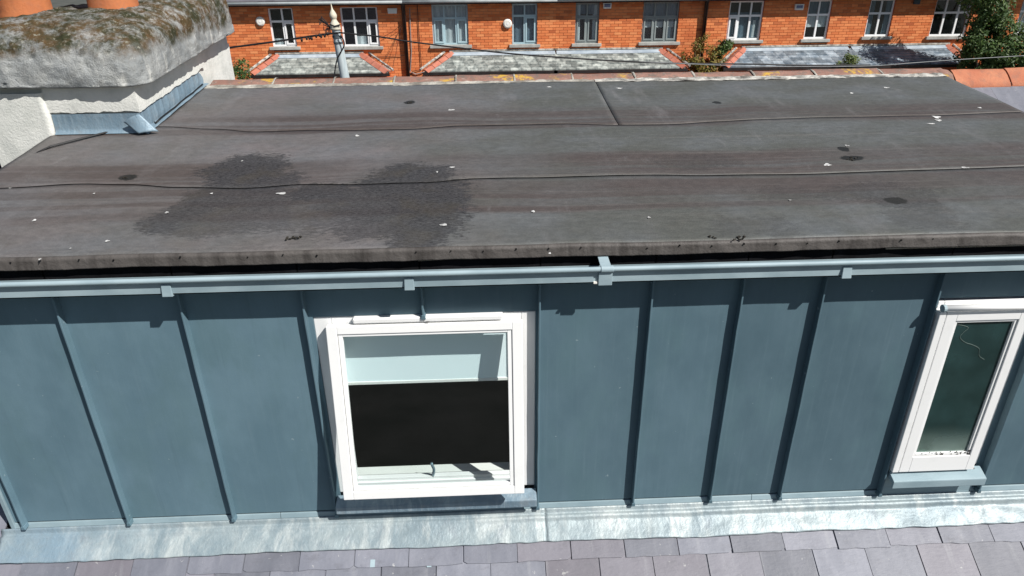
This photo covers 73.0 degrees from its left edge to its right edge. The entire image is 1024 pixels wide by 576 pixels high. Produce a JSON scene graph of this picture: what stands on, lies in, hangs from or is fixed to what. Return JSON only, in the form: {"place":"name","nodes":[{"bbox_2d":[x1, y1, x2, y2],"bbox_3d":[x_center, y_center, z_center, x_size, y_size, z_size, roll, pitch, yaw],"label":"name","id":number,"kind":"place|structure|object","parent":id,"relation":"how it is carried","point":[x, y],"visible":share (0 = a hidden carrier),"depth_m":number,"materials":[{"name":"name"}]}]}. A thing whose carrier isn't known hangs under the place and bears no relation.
{"place":"outdoors","nodes":[
{"label":"outdoors","id":0,"kind":"place"},
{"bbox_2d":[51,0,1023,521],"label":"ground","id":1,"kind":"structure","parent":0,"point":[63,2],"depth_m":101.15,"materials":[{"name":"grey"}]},
{"bbox_2d":[232,58,252,79],"bbox_3d":[-7.507,-5.412,19.288,0.776,1.912,0.619,-2,26,-2],"label":"leafy shrub","id":2,"kind":"object","parent":1,"relation":"on","point":[240,74],"visible":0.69,"depth_m":18.91,"materials":[{"name":"green plant"}]},
{"bbox_2d":[226,0,409,79],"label":"brick house","id":3,"kind":"structure","parent":1,"relation":"on","point":[315,58],"depth_m":19.59,"materials":[{"name":"orange brick"}]},
{"bbox_2d":[256,17,264,25],"bbox_3d":[-7.041,-7.457,19.369,0.249,0.249,0.079,-2,26,-2],"label":"alarm box","id":4,"kind":"object","parent":3,"relation":"attached to","point":[260,21],"visible":1,"depth_m":19.34,"materials":[{"name":"white plastic"}]},
{"bbox_2d":[267,1,300,50],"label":"window","id":5,"kind":"structure","parent":3,"relation":"in","point":[281,21],"depth_m":19.78,"materials":[{"name":"white plastic"}]},
{"bbox_2d":[340,0,383,49],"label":"window","id":6,"kind":"structure","parent":3,"relation":"in","point":[359,20],"depth_m":20.84,"materials":[{"name":"white plastic"}]},
{"bbox_2d":[387,8,396,13],"bbox_3d":[-3.352,-7.763,19.397,0.269,0.140,0.082,-2,26,-2],"label":"alarm box","id":7,"kind":"object","parent":3,"relation":"attached to","point":[392,10],"visible":1,"depth_m":19.37,"materials":[{"name":"white plastic"}]},
{"bbox_2d":[402,0,556,76],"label":"brick house","id":8,"kind":"structure","parent":1,"relation":"on","point":[478,24],"depth_m":19.74,"materials":[{"name":"orange brick"}]},
{"bbox_2d":[410,5,421,74],"bbox_3d":[-2.812,-7.054,19.790,0.382,1.909,0.019,-2,26,-2],"label":"wall cable","id":9,"kind":"object","parent":8,"relation":"attached to","point":[419,38],"depth_m":19.77,"materials":[{"name":"black rubber"}]},
{"bbox_2d":[409,8,427,74],"bbox_3d":[-2.715,-7.040,19.802,0.532,1.818,0.026,-2,26,-2],"label":"wall cable","id":10,"kind":"object","parent":8,"relation":"attached to","point":[411,46],"depth_m":19.87,"materials":[{"name":"black rubber"}]},
{"bbox_2d":[430,4,471,48],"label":"window","id":11,"kind":"structure","parent":8,"relation":"in","point":[449,21],"depth_m":19.76,"materials":[{"name":"white glass"}]},
{"bbox_2d":[503,19,511,27],"bbox_3d":[-0.128,-7.514,19.684,0.249,0.249,0.079,-2,26,-2],"label":"alarm box","id":12,"kind":"object","parent":8,"relation":"attached to","point":[507,23],"visible":1,"depth_m":19.65,"materials":[{"name":"white plastic"}]},
{"bbox_2d":[509,3,539,47],"bbox_3d":[0.358,-7.515,19.823,0.892,1.172,0.275,-2,26,-2],"label":"window","id":13,"kind":"structure","parent":8,"relation":"in","point":[524,15],"depth_m":19.86,"materials":[{"name":"white glass"}]},
{"bbox_2d":[0,0,1023,575],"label":"terraced house","id":14,"kind":"structure","parent":1,"relation":"on","point":[750,322],"depth_m":3.80,"materials":[{"name":"metal"}]},
{"bbox_2d":[36,132,106,152],"bbox_3d":[-2.714,-0.963,4.474,0.011,0.096,0.822,20,33,35],"label":"roof cable","id":15,"kind":"object","parent":14,"relation":"on","point":[72,141],"visible":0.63,"depth_m":4.38,"materials":[{"name":"black rubber"}]},
{"bbox_2d":[38,84,202,151],"bbox_3d":[-2.543,-1.176,4.802,0.372,0.188,1.597,8,28,17],"label":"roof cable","id":16,"kind":"object","parent":14,"relation":"on","point":[174,107],"visible":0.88,"depth_m":4.83,"materials":[{"name":"black rubber"}]},
{"bbox_2d":[313,311,536,515],"bbox_3d":[-0.424,0.710,3.664,1.112,1.283,0.329,-2,26,-2],"label":"window","id":17,"kind":"structure","parent":14,"relation":"in","point":[495,485],"depth_m":3.63,"materials":[{"name":"white paint"}]},
{"bbox_2d":[344,332,507,384],"bbox_3d":[-0.432,0.295,3.566,1.000,0.438,0.038,-2,26,-2],"label":"roller blind","id":18,"kind":"object","parent":14,"relation":"attached to","point":[425,358],"visible":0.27,"depth_m":3.58,"materials":[{"name":"fabric"}]},
{"bbox_2d":[882,296,1023,494],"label":"window","id":19,"kind":"structure","parent":14,"relation":"in","point":[953,404],"depth_m":3.70,"materials":[{"name":"white paint"}]},
{"bbox_2d":[554,0,709,73],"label":"brick house","id":20,"kind":"structure","parent":1,"relation":"on","point":[652,30],"depth_m":19.89,"materials":[{"name":"brick"}]},
{"bbox_2d":[572,2,600,46],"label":"window","id":21,"kind":"structure","parent":20,"relation":"in","point":[587,14],"depth_m":19.94,"materials":[{"name":"glass"}]},
{"bbox_2d":[603,3,611,8],"bbox_3d":[2.696,-7.983,19.586,0.239,0.150,0.088,-2,26,-2],"label":"alarm box","id":22,"kind":"object","parent":20,"relation":"attached to","point":[607,5],"visible":1,"depth_m":19.55,"materials":[{"name":"white plastic"}]},
{"bbox_2d":[638,1,679,45],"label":"window","id":23,"kind":"structure","parent":20,"relation":"in","point":[660,19],"depth_m":19.99,"materials":[{"name":"glass"}]},
{"bbox_2d":[952,0,1023,68],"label":"ivy tree","id":24,"kind":"object","parent":1,"relation":"on","point":[987,33],"visible":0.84,"depth_m":18.64,"materials":[{"name":"green plant"}]},
{"bbox_2d":[703,0,854,71],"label":"brick house","id":25,"kind":"structure","parent":0,"point":[814,32],"depth_m":20.09,"materials":[{"name":"orange brick"}]},
{"bbox_2d":[679,32,734,72],"bbox_3d":[5.579,-6.383,20.075,1.574,1.946,0.733,-2,26,-2],"label":"climbing plant","id":26,"kind":"object","parent":25,"relation":"attached to","point":[721,50],"visible":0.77,"depth_m":19.82,"materials":[{"name":"green plant"}]},
{"bbox_2d":[724,0,764,43],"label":"window","id":27,"kind":"structure","parent":25,"relation":"in","point":[745,17],"depth_m":20.16,"materials":[{"name":"white plastic"}]},
{"bbox_2d":[794,4,803,9],"bbox_3d":[8.227,-8.046,19.829,0.259,0.160,0.088,-2,26,-2],"label":"alarm box","id":28,"kind":"object","parent":25,"relation":"attached to","point":[799,7],"visible":1,"depth_m":19.80,"materials":[{"name":"white plastic"}]},
{"bbox_2d":[800,0,832,42],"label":"window","id":29,"kind":"structure","parent":25,"relation":"in","point":[819,11],"depth_m":20.17,"materials":[{"name":"white plastic"}]},
{"bbox_2d":[834,53,860,68],"bbox_3d":[9.519,-6.418,19.633,0.758,0.484,0.386,-2,26,-2],"label":"weed clump","id":30,"kind":"object","parent":25,"relation":"on","point":[850,59],"visible":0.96,"depth_m":19.58,"materials":[{"name":"green plant"}]},
{"bbox_2d":[640,55,1023,66],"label":"overhead cable","id":31,"kind":"object","parent":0,"point":[829,66],"visible":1,"depth_m":12.09,"materials":[{"name":"black rubber"}]},
{"bbox_2d":[847,0,994,70],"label":"brick house","id":32,"kind":"structure","parent":0,"point":[886,33],"depth_m":20.26,"materials":[{"name":"orange brick"}]},
{"bbox_2d":[860,0,895,39],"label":"window","id":33,"kind":"structure","parent":32,"relation":"in","point":[880,14],"depth_m":20.29,"materials":[{"name":"white plastic"}]},
{"bbox_2d":[925,0,972,39],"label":"window","id":34,"kind":"structure","parent":32,"relation":"in","point":[948,21],"depth_m":21.15,"materials":[{"name":"white plastic"}]},
{"bbox_2d":[985,0,1023,64],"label":"brick house","id":35,"kind":"structure","parent":0,"point":[1019,9],"depth_m":20.20,"materials":[{"name":"orange brick"}]},
{"bbox_2d":[1011,1,1023,35],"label":"window","id":36,"kind":"structure","parent":35,"relation":"in","point":[1022,8],"depth_m":20.37,"materials":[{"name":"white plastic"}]},
{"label":"pavement","id":37,"kind":"structure","parent":0,"visible":0},
{"bbox_2d":[301,5,349,77],"bbox_3d":[-2.985,-2.057,12.906,1.155,6.031,0.220,-2,26,-2],"label":"utility pole","id":38,"kind":"object","parent":37,"relation":"on","point":[334,25],"visible":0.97,"depth_m":11.76,"materials":[{"name":"metal"}]},
{"bbox_2d":[229,32,338,48],"bbox_3d":[-4.711,-4.096,11.711,3.596,0.406,0.033,-2,26,-2],"label":"overhead cable","id":39,"kind":"object","parent":38,"relation":"attached to","point":[268,42],"visible":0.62,"depth_m":11.70,"materials":[{"name":"black rubber"}]},
{"bbox_2d":[333,35,344,77],"bbox_3d":[-2.990,-3.868,11.876,0.321,0.911,0.023,-2,26,-2],"label":"overhead cable","id":40,"kind":"object","parent":38,"relation":"attached to","point":[339,55],"visible":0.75,"depth_m":11.82,"materials":[{"name":"black rubber"}]},
{"bbox_2d":[339,32,870,65],"bbox_3d":[1.730,-4.138,12.010,9.303,0.696,0.027,-2,26,-2],"label":"overhead cable","id":41,"kind":"object","parent":38,"relation":"attached to","point":[590,59],"visible":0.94,"depth_m":12.04,"materials":[{"name":"black rubber"}]}
]}

